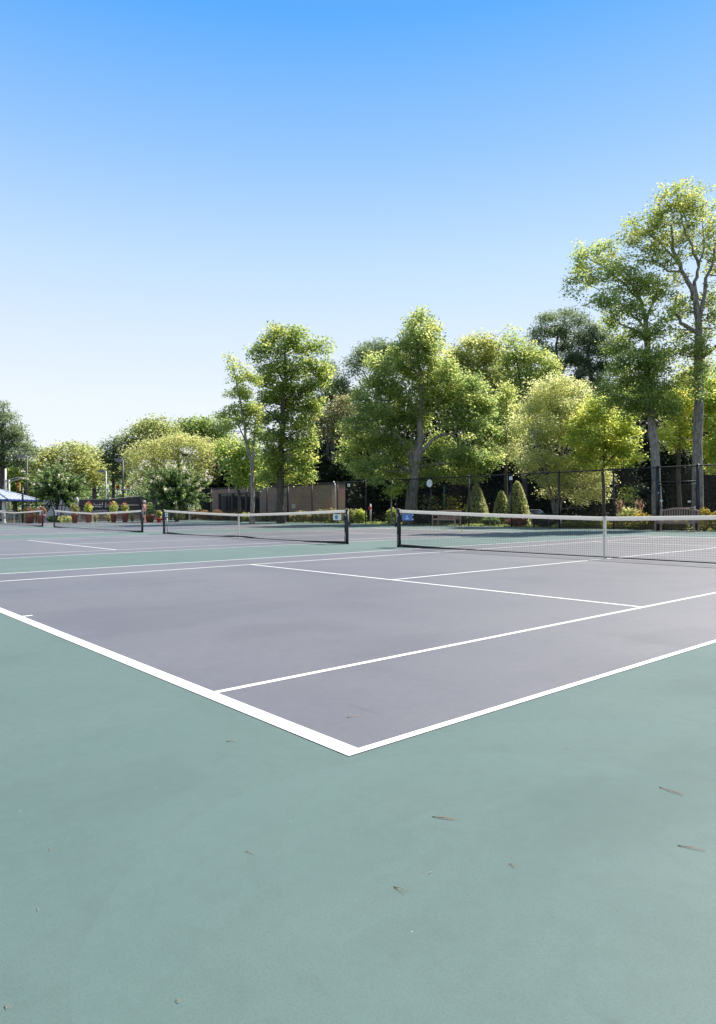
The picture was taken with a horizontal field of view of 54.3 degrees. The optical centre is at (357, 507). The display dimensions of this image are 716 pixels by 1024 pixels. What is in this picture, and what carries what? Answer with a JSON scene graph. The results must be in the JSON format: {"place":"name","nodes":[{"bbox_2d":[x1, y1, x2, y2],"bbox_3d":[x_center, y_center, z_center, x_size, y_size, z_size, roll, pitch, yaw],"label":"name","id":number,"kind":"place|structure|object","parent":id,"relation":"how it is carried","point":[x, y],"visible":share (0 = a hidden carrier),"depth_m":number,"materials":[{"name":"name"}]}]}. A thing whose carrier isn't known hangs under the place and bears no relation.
{"place":"outdoors","nodes":[
{"label":"outdoors","id":0,"kind":"place"},
{"bbox_2d":[80,510,170,519],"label":"wall","id":1,"kind":"structure","parent":0,"point":[120,517],"depth_m":67.26,"materials":[{"name":"concrete"}]},
{"bbox_2d":[1,514,711,530],"bbox_3d":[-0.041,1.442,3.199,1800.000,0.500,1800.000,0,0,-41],"label":"ground","id":2,"kind":"structure","parent":0,"point":[368,520],"depth_m":76.83,"materials":[{"name":"green plant"}]},
{"bbox_2d":[4,469,21,520],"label":"utility pole","id":3,"kind":"object","parent":2,"relation":"on","point":[5,481],"visible":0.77,"depth_m":81.94,"materials":[{"name":"grey metal"}]},
{"bbox_2d":[8,478,24,519],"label":"signal mast","id":4,"kind":"object","parent":2,"relation":"on","point":[18,486],"visible":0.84,"depth_m":91.88,"materials":[{"name":"grey metal"}]},
{"bbox_2d":[0,489,39,522],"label":"park shelter","id":5,"kind":"object","parent":2,"relation":"on","point":[7,496],"visible":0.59,"depth_m":62.68,"materials":[{"name":"blue metal"}]},
{"bbox_2d":[0,400,42,520],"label":"pine tree","id":6,"kind":"object","parent":2,"relation":"on","point":[11,444],"visible":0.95,"depth_m":87.64,"materials":[{"name":"green plant"}]},
{"bbox_2d":[18,455,27,522],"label":"lamp post","id":7,"kind":"object","parent":2,"relation":"on","point":[23,456],"visible":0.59,"depth_m":71.90,"materials":[{"name":"grey metal"}]},
{"bbox_2d":[5,456,40,519],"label":"wood edge tree","id":8,"kind":"object","parent":2,"relation":"on","point":[10,473],"visible":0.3,"depth_m":98.49,"materials":[{"name":"green plant"}]},
{"bbox_2d":[21,456,91,515],"bbox_3d":[-25.771,-1.522,60.090,5.468,5.717,5.568,0,0,-41],"label":"crape myrtle","id":9,"kind":"object","parent":2,"relation":"on","point":[56,482],"visible":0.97,"depth_m":59.39,"materials":[{"name":"green plant"}]},
{"bbox_2d":[44,494,78,521],"bbox_3d":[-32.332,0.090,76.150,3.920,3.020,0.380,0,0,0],"label":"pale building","id":10,"kind":"structure","parent":2,"relation":"on","point":[59,509],"depth_m":76.00,"materials":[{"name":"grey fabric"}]},
{"bbox_2d":[29,439,114,494],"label":"wood edge tree","id":11,"kind":"object","parent":2,"relation":"on","point":[81,464],"visible":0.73,"depth_m":89.06,"materials":[{"name":"green plant"}]},
{"bbox_2d":[7,459,199,517],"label":"woods foliage","id":12,"kind":"object","parent":2,"relation":"on","point":[102,496],"visible":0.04,"depth_m":111.20,"materials":[{"name":"green plant"}]},
{"bbox_2d":[73,444,133,498],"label":"wood edge tree","id":13,"kind":"object","parent":2,"relation":"on","point":[94,496],"visible":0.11,"depth_m":105.74,"materials":[{"name":"green plant"}]},
{"bbox_2d":[21,487,186,522],"bbox_3d":[-22.253,-0.181,62.823,14.944,3.065,0.172,0,0,-41],"label":"chain link fence","id":14,"kind":"object","parent":2,"relation":"on","point":[80,497],"visible":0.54,"depth_m":62.13,"materials":[{"name":"black metal"}]},
{"bbox_2d":[93,434,133,497],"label":"spruce tree","id":15,"kind":"object","parent":2,"relation":"on","point":[110,456],"visible":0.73,"depth_m":93.46,"materials":[{"name":"green plant"}]},
{"bbox_2d":[114,458,123,496],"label":"lamp post","id":16,"kind":"object","parent":2,"relation":"on","point":[119,460],"visible":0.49,"depth_m":71.90,"materials":[{"name":"grey metal"}]},
{"bbox_2d":[79,496,165,519],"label":"windscreen","id":17,"kind":"object","parent":2,"relation":"on","point":[134,499],"visible":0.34,"depth_m":67.85,"materials":[{"name":"black fabric"}]},
{"bbox_2d":[109,413,190,494],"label":"wood edge tree","id":18,"kind":"object","parent":2,"relation":"on","point":[144,427],"visible":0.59,"depth_m":94.92,"materials":[{"name":"green plant"}]},
{"bbox_2d":[114,429,232,516],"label":"willow tree","id":19,"kind":"object","parent":2,"relation":"on","point":[200,447],"visible":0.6,"depth_m":74.96,"materials":[{"name":"green plant"}]},
{"bbox_2d":[133,459,213,521],"bbox_3d":[-15.427,-1.413,59.967,6.648,5.404,6.531,0,0,-41],"label":"crape myrtle","id":20,"kind":"object","parent":2,"relation":"on","point":[182,488],"visible":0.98,"depth_m":59.07,"materials":[{"name":"green plant"}]},
{"bbox_2d":[170,412,238,511],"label":"wood edge tree","id":21,"kind":"object","parent":2,"relation":"on","point":[201,424],"visible":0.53,"depth_m":97.13,"materials":[{"name":"green plant"}]},
{"bbox_2d":[201,458,245,512],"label":"evergreen tree","id":22,"kind":"object","parent":2,"relation":"on","point":[222,485],"visible":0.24,"depth_m":73.89,"materials":[{"name":"green plant"}]},
{"bbox_2d":[210,483,345,522],"bbox_3d":[-8.035,-0.229,64.174,1.500,3.420,19.786,0,0,-41],"label":"fence","id":23,"kind":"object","parent":2,"relation":"on","point":[233,496],"depth_m":61.04,"materials":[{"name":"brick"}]},
{"bbox_2d":[219,493,231,512],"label":"window","id":24,"kind":"structure","parent":23,"relation":"in","point":[225,498],"depth_m":69.22,"materials":[{"name":"brown glass"}]},
{"bbox_2d":[232,493,245,512],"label":"window","id":25,"kind":"structure","parent":23,"relation":"in","point":[234,495],"depth_m":66.94,"materials":[{"name":"brown glass"}]},
{"bbox_2d":[246,492,259,513],"bbox_3d":[-9.782,-0.423,65.304,0.120,2.015,2.505,0,0,-41],"label":"window","id":26,"kind":"structure","parent":23,"relation":"in","point":[257,502],"depth_m":64.95,"materials":[{"name":"brown"}]},
{"bbox_2d":[291,510,311,521],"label":"variegated shrub","id":27,"kind":"object","parent":2,"relation":"on","point":[304,519],"visible":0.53,"depth_m":54.65,"materials":[{"name":"green plant"}]},
{"bbox_2d":[285,438,332,484],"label":"evergreen tree","id":28,"kind":"object","parent":2,"relation":"on","point":[319,450],"visible":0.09,"depth_m":68.53,"materials":[{"name":"green plant"}]},
{"bbox_2d":[297,393,361,464],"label":"browning tree","id":29,"kind":"object","parent":2,"relation":"on","point":[332,415],"visible":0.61,"depth_m":61.74,"materials":[{"name":"green plant"}]},
{"bbox_2d":[310,359,353,458],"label":"pine tree","id":30,"kind":"object","parent":2,"relation":"on","point":[340,385],"visible":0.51,"depth_m":69.46,"materials":[{"name":"green plant"}]},
{"bbox_2d":[324,508,342,521],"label":"variegated shrub","id":31,"kind":"object","parent":2,"relation":"on","point":[327,515],"visible":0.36,"depth_m":51.90,"materials":[{"name":"green plant"}]},
{"bbox_2d":[314,452,366,509],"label":"evergreen tree","id":32,"kind":"object","parent":2,"relation":"on","point":[335,474],"visible":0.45,"depth_m":60.44,"materials":[{"name":"green plant"}]},
{"bbox_2d":[0,520,715,1023],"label":"court surround","id":33,"kind":"object","parent":2,"relation":"on","point":[164,844],"visible":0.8,"depth_m":2.32,"materials":[{"name":"green concrete"}]},
{"bbox_2d":[0,510,19,522],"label":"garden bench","id":34,"kind":"object","parent":33,"relation":"on","point":[11,517],"visible":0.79,"depth_m":57.87,"materials":[{"name":"brown wood"}]},
{"bbox_2d":[23,508,35,522],"bbox_3d":[-26.069,0.638,55.455,1.028,1.264,0.966,0,0,-41],"label":"flower pot","id":35,"kind":"object","parent":33,"relation":"on","point":[27,516],"visible":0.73,"depth_m":55.26,"materials":[{"name":"ceramic"}]},
{"bbox_2d":[0,521,186,526],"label":"court","id":36,"kind":"object","parent":33,"relation":"on","point":[56,524],"visible":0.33,"depth_m":51.40,"materials":[{"name":"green concrete"}]},
{"bbox_2d":[0,510,43,526],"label":"tennis net","id":37,"kind":"object","parent":36,"relation":"on","point":[23,519],"visible":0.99,"depth_m":47.36,"materials":[{"name":"black fabric"}]},
{"bbox_2d":[36,506,46,522],"bbox_3d":[-25.188,0.563,55.510,0.862,1.404,0.835,0,0,-18],"label":"flower pot","id":38,"kind":"object","parent":36,"relation":"on","point":[39,515],"visible":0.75,"depth_m":55.38,"materials":[{"name":"ceramic"}]},
{"bbox_2d":[70,503,79,522],"bbox_3d":[-22.698,0.439,56.001,0.840,1.628,0.812,0,0,11],"label":"flower pot","id":39,"kind":"object","parent":36,"relation":"on","point":[74,516],"visible":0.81,"depth_m":55.84,"materials":[{"name":"ceramic"}]},
{"bbox_2d":[83,501,92,522],"bbox_3d":[-21.790,0.366,56.508,0.766,1.766,0.781,0,0,-41],"label":"flower pot","id":40,"kind":"object","parent":36,"relation":"on","point":[87,508],"visible":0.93,"depth_m":56.33,"materials":[{"name":"ceramic"}]},
{"bbox_2d":[109,501,118,522],"bbox_3d":[-19.934,0.341,57.006,0.869,1.798,0.774,0,0,-41],"label":"flower pot","id":41,"kind":"object","parent":36,"relation":"on","point":[113,508],"visible":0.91,"depth_m":56.87,"materials":[{"name":"ceramic"}]},
{"bbox_2d":[121,503,128,521],"bbox_3d":[-18.999,0.405,56.988,0.708,1.660,0.676,0,0,16],"label":"flower pot","id":42,"kind":"object","parent":36,"relation":"on","point":[124,507],"visible":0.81,"depth_m":56.83,"materials":[{"name":"ceramic"}]},
{"bbox_2d":[146,502,155,522],"bbox_3d":[-16.702,0.373,56.008,0.949,1.702,0.895,0,0,-13],"label":"flower pot","id":43,"kind":"object","parent":36,"relation":"on","point":[150,516],"visible":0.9,"depth_m":55.80,"materials":[{"name":"green plant"}]},
{"bbox_2d":[0,524,319,535],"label":"court","id":44,"kind":"object","parent":33,"relation":"on","point":[40,531],"visible":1,"depth_m":38.66,"materials":[{"name":"grey concrete"}]},
{"bbox_2d":[53,509,143,532],"bbox_3d":[-14.418,0.671,37.885,0.157,1.123,13.090,0,0,-41],"label":"tennis net","id":45,"kind":"object","parent":44,"relation":"on","point":[111,513],"visible":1,"depth_m":36.75,"materials":[{"name":"black fabric"}]},
{"bbox_2d":[210,432,268,521],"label":"yellow maple","id":46,"kind":"object","parent":33,"relation":"on","point":[238,464],"visible":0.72,"depth_m":55.53,"materials":[{"name":"green plant"}]},
{"bbox_2d":[212,351,266,524],"bbox_3d":[-8.168,-4.798,48.197,3.683,12.212,2.959,0,0,-19],"label":"slim tree","id":47,"kind":"object","parent":33,"relation":"on","point":[240,392],"visible":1,"depth_m":47.95,"materials":[{"name":"green plant"}]},
{"bbox_2d":[0,528,530,558],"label":"court","id":48,"kind":"object","parent":33,"relation":"on","point":[16,548],"visible":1,"depth_m":24.44,"materials":[{"name":"grey concrete"}]},
{"bbox_2d":[160,509,350,543],"bbox_3d":[-4.548,0.623,26.497,0.157,1.123,13.090,0,0,-41],"label":"tennis net","id":49,"kind":"object","parent":48,"relation":"on","point":[347,522],"visible":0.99,"depth_m":25.04,"materials":[{"name":"black fabric"}]},
{"bbox_2d":[0,528,533,558],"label":"court markings","id":50,"kind":"object","parent":48,"relation":"on","point":[214,545],"visible":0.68,"depth_m":23.90,"materials":[{"name":"white paint"}]},
{"bbox_2d":[243,320,336,522],"bbox_3d":[-5.056,-6.400,52.145,7.184,15.366,5.245,0,0,-10],"label":"sweetgum tree","id":51,"kind":"object","parent":33,"relation":"on","point":[291,403],"visible":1,"depth_m":51.66,"materials":[{"name":"green plant"}]},
{"bbox_2d":[0,535,715,755],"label":"court","id":52,"kind":"object","parent":33,"relation":"on","point":[213,626],"visible":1,"depth_m":7.05,"materials":[{"name":"grey concrete"}]},
{"bbox_2d":[0,535,715,755],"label":"court markings","id":53,"kind":"object","parent":52,"relation":"on","point":[324,740],"visible":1,"depth_m":4.59,"materials":[{"name":"white paint"}]},
{"bbox_2d":[392,509,715,563],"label":"tennis net","id":54,"kind":"object","parent":52,"relation":"on","point":[604,519],"visible":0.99,"depth_m":15.80,"materials":[{"name":"black fabric"}]},
{"bbox_2d":[402,514,412,520],"bbox_3d":[1.393,0.275,19.644,0.008,0.190,0.450,0,0,-41],"label":"net sign","id":55,"kind":"object","parent":54,"relation":"attached to","point":[408,517],"visible":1,"depth_m":19.64,"materials":[{"name":"blue plastic"}]},
{"bbox_2d":[379,477,411,524],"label":"saplings","id":56,"kind":"object","parent":33,"relation":"on","point":[394,489],"visible":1,"depth_m":44.91,"materials":[{"name":"green plant"}]},
{"bbox_2d":[654,508,699,531],"bbox_3d":[14.194,0.548,31.098,0.664,1.048,1.767,0,0,-41],"label":"garden bench","id":57,"kind":"object","parent":33,"relation":"on","point":[680,521],"visible":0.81,"depth_m":31.16,"materials":[{"name":"brown wood"}]},
{"bbox_2d":[332,423,386,521],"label":"evergreen tree","id":58,"kind":"object","parent":2,"relation":"on","point":[368,505],"visible":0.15,"depth_m":63.24,"materials":[{"name":"green plant"}]},
{"bbox_2d":[353,508,366,522],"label":"variegated shrub","id":59,"kind":"object","parent":2,"relation":"on","point":[359,515],"visible":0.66,"depth_m":49.57,"materials":[{"name":"green plant"}]},
{"bbox_2d":[338,337,408,521],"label":"tree","id":60,"kind":"object","parent":2,"relation":"on","point":[356,362],"visible":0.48,"depth_m":71.56,"materials":[{"name":"green plant"}]},
{"bbox_2d":[358,451,420,521],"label":"evergreen tree","id":61,"kind":"object","parent":2,"relation":"on","point":[374,494],"visible":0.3,"depth_m":62.44,"materials":[{"name":"green plant"}]},
{"bbox_2d":[384,507,395,522],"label":"shrub","id":62,"kind":"object","parent":2,"relation":"on","point":[394,515],"visible":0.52,"depth_m":48.09,"materials":[{"name":"green plant"}]},
{"bbox_2d":[332,304,509,524],"bbox_3d":[4.239,-5.988,46.655,12.126,14.500,7.169,0,0,1],"label":"maple tree","id":63,"kind":"object","parent":2,"relation":"on","point":[469,390],"visible":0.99,"depth_m":46.01,"materials":[{"name":"green plant"}]},
{"bbox_2d":[414,510,436,523],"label":"shrub","id":64,"kind":"object","parent":2,"relation":"on","point":[418,518],"visible":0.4,"depth_m":45.66,"materials":[{"name":"green plant"}]},
{"bbox_2d":[418,492,441,521],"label":"sapling","id":65,"kind":"object","parent":2,"relation":"on","point":[426,500],"visible":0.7,"depth_m":45.38,"materials":[{"name":"green plant"}]},
{"bbox_2d":[395,451,466,519],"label":"evergreen tree","id":66,"kind":"object","parent":2,"relation":"on","point":[427,490],"visible":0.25,"depth_m":61.41,"materials":[{"name":"green plant"}]},
{"bbox_2d":[432,510,460,525],"bbox_3d":[5.254,0.647,41.490,0.664,0.938,1.760,0,0,-44],"label":"garden bench","id":67,"kind":"object","parent":2,"relation":"on","point":[438,519],"visible":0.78,"depth_m":41.60,"materials":[{"name":"brown wood"}]},
{"bbox_2d":[187,464,715,530],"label":"chain link fence","id":68,"kind":"object","parent":2,"relation":"on","point":[698,492],"visible":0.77,"depth_m":40.18,"materials":[{"name":"black metal"}]},
{"bbox_2d":[658,467,696,529],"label":"gate","id":69,"kind":"structure","parent":68,"relation":"attached to","point":[682,504],"depth_m":31.80,"materials":[{"name":"black metal"}]},
{"bbox_2d":[440,493,466,523],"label":"sapling","id":70,"kind":"object","parent":2,"relation":"on","point":[451,507],"visible":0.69,"depth_m":44.22,"materials":[{"name":"green plant"}]},
{"bbox_2d":[197,371,715,520],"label":"woods foliage","id":71,"kind":"object","parent":2,"relation":"on","point":[642,423],"visible":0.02,"depth_m":76.15,"materials":[{"name":"green plant"}]},
{"bbox_2d":[433,448,489,516],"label":"evergreen tree","id":72,"kind":"object","parent":2,"relation":"on","point":[461,492],"visible":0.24,"depth_m":62.37,"materials":[{"name":"green plant"}]},
{"bbox_2d":[465,484,487,524],"bbox_3d":[7.880,-0.133,46.486,1.819,2.932,1.791,0,0,-41],"label":"clipped cone shrub","id":73,"kind":"object","parent":2,"relation":"on","point":[478,508],"visible":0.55,"depth_m":46.02,"materials":[{"name":"green plant"}]},
{"bbox_2d":[441,327,520,473],"bbox_3d":[11.307,-7.166,63.829,7.238,17.728,7.688,0,0,-41],"label":"olive tree","id":74,"kind":"object","parent":2,"relation":"on","point":[486,359],"visible":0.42,"depth_m":63.06,"materials":[{"name":"green plant"}]},
{"bbox_2d":[461,438,502,512],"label":"evergreen tree","id":75,"kind":"object","parent":2,"relation":"on","point":[490,501],"visible":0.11,"depth_m":63.34,"materials":[{"name":"green plant"}]},
{"bbox_2d":[482,517,499,524],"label":"shrub","id":76,"kind":"object","parent":2,"relation":"on","point":[495,520],"visible":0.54,"depth_m":41.12,"materials":[{"name":"green plant"}]},
{"bbox_2d":[269,520,715,531],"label":"grass","id":77,"kind":"structure","parent":2,"relation":"on","point":[503,525],"depth_m":42.20,"materials":[{"name":"green plant"}]},
{"bbox_2d":[493,491,506,525],"bbox_3d":[10.087,0.237,49.000,1.572,2.875,1.559,0,0,-41],"label":"clipped cone shrub","id":78,"kind":"object","parent":2,"relation":"on","point":[498,506],"visible":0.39,"depth_m":48.67,"materials":[{"name":"green plant"}]},
{"bbox_2d":[479,378,528,499],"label":"light green tree","id":79,"kind":"object","parent":2,"relation":"on","point":[507,389],"visible":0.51,"depth_m":49.68,"materials":[{"name":"green plant"}]},
{"bbox_2d":[482,438,541,507],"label":"evergreen tree","id":80,"kind":"object","parent":2,"relation":"on","point":[501,471],"visible":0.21,"depth_m":61.37,"materials":[{"name":"green plant"}]},
{"bbox_2d":[505,518,528,525],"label":"shrub","id":81,"kind":"object","parent":2,"relation":"on","point":[521,520],"visible":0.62,"depth_m":39.51,"materials":[{"name":"green plant"}]},
{"bbox_2d":[503,481,530,524],"bbox_3d":[10.719,-0.088,46.989,1.913,3.448,1.907,0,0,-41],"label":"clipped cone shrub","id":82,"kind":"object","parent":2,"relation":"on","point":[515,487],"visible":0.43,"depth_m":46.59,"materials":[{"name":"green plant"}]},
{"bbox_2d":[488,324,568,509],"bbox_3d":[14.560,-7.016,60.151,6.600,17.388,5.912,0,0,-41],"label":"light green tree","id":83,"kind":"object","parent":2,"relation":"on","point":[525,358],"visible":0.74,"depth_m":59.45,"materials":[{"name":"green plant"}]},
{"bbox_2d":[529,512,557,526],"bbox_3d":[10.365,0.700,38.850,1.734,0.908,1.739,0,0,-41],"label":"shrub","id":84,"kind":"object","parent":2,"relation":"on","point":[542,520],"visible":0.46,"depth_m":38.51,"materials":[{"name":"green plant"}]},
{"bbox_2d":[529,509,561,525],"bbox_3d":[11.952,0.867,49.365,1.800,1.427,4.520,0,0,-41],"label":"parked car","id":85,"kind":"object","parent":2,"relation":"on","point":[535,512],"visible":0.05,"depth_m":48.46,"materials":[{"name":"silver metal"}]},
{"bbox_2d":[519,443,573,515],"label":"evergreen tree","id":86,"kind":"object","parent":2,"relation":"on","point":[540,496],"visible":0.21,"depth_m":60.47,"materials":[{"name":"green plant"}]},
{"bbox_2d":[522,305,595,523],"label":"pine tree","id":87,"kind":"object","parent":2,"relation":"on","point":[557,331],"visible":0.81,"depth_m":67.28,"materials":[{"name":"green plant"}]},
{"bbox_2d":[500,369,620,525],"bbox_3d":[11.870,-3.308,40.455,7.034,9.062,4.893,0,0,-5],"label":"pale leaved tree","id":88,"kind":"object","parent":2,"relation":"on","point":[568,390],"visible":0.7,"depth_m":39.78,"materials":[{"name":"green plant"}]},
{"bbox_2d":[554,444,601,522],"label":"evergreen tree","id":89,"kind":"object","parent":2,"relation":"on","point":[589,508],"visible":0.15,"depth_m":58.79,"materials":[{"name":"green plant"}]},
{"bbox_2d":[564,318,626,522],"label":"pine tree","id":90,"kind":"object","parent":2,"relation":"on","point":[585,368],"visible":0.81,"depth_m":65.72,"materials":[{"name":"green plant"}]},
{"bbox_2d":[557,391,650,515],"bbox_3d":[13.509,-2.542,37.998,4.589,7.457,3.938,0,0,-41],"label":"yellow maple","id":91,"kind":"object","parent":2,"relation":"on","point":[609,445],"visible":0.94,"depth_m":37.72,"materials":[{"name":"green plant"}]},
{"bbox_2d":[560,520,667,529],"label":"ground cover leaves","id":92,"kind":"object","parent":2,"relation":"on","point":[586,524],"visible":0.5,"depth_m":35.11,"materials":[{"name":"green plant"}]},
{"bbox_2d":[580,440,651,521],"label":"evergreen tree","id":93,"kind":"object","parent":2,"relation":"on","point":[627,483],"visible":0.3,"depth_m":52.59,"materials":[{"name":"green plant"}]},
{"bbox_2d":[558,234,688,515],"bbox_3d":[12.906,-6.036,33.626,5.410,14.439,5.249,0,0,-41],"label":"tall tree","id":94,"kind":"object","parent":2,"relation":"on","point":[647,393],"visible":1,"depth_m":33.17,"materials":[{"name":"green plant"}]},
{"bbox_2d":[615,484,642,521],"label":"sapling","id":95,"kind":"object","parent":2,"relation":"on","point":[630,495],"visible":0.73,"depth_m":38.00,"materials":[{"name":"green plant"}]},
{"bbox_2d":[617,506,640,523],"bbox_3d":[13.596,0.536,34.936,1.395,1.202,1.378,0,0,-41],"label":"shrub","id":96,"kind":"object","parent":2,"relation":"on","point":[625,510],"visible":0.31,"depth_m":34.71,"materials":[{"name":"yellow plant"}]},
{"bbox_2d":[621,427,675,521],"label":"evergreen tree","id":97,"kind":"object","parent":2,"relation":"on","point":[646,443],"visible":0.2,"depth_m":54.36,"materials":[{"name":"green plant"}]},
{"bbox_2d":[614,174,715,528],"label":"tall tree","id":98,"kind":"object","parent":2,"relation":"on","point":[700,351],"visible":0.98,"depth_m":34.01,"materials":[{"name":"green plant"}]},
{"bbox_2d":[635,437,708,524],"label":"evergreen tree","id":99,"kind":"object","parent":2,"relation":"on","point":[666,459],"visible":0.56,"depth_m":53.54,"materials":[{"name":"green plant"}]},
{"bbox_2d":[655,365,707,515],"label":"yellow maple","id":100,"kind":"object","parent":2,"relation":"on","point":[682,428],"visible":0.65,"depth_m":39.72,"materials":[{"name":"green plant"}]},
{"bbox_2d":[675,442,715,512],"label":"evergreen tree","id":101,"kind":"object","parent":2,"relation":"on","point":[690,461],"visible":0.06,"depth_m":55.27,"materials":[{"name":"green plant"}]},
{"bbox_2d":[688,369,715,474],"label":"yellow maple","id":102,"kind":"object","parent":2,"relation":"on","point":[709,448],"visible":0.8,"depth_m":38.81,"materials":[{"name":"green plant"}]},
{"bbox_2d":[689,460,715,514],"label":"evergreen tree","id":103,"kind":"object","parent":2,"relation":"on","point":[709,493],"visible":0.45,"depth_m":53.53,"materials":[{"name":"green plant"}]},
{"bbox_2d":[695,507,713,530],"bbox_3d":[15.692,0.553,31.650,0.851,1.116,0.829,0,0,18],"label":"yellow plant","id":104,"kind":"object","parent":2,"relation":"on","point":[706,527],"visible":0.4,"depth_m":31.50,"materials":[{"name":"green plant"}]},
{"bbox_2d":[0,0,715,508],"label":"sky","id":105,"kind":"structure","parent":0,"point":[179,179],"materials":[{"name":"blue"}]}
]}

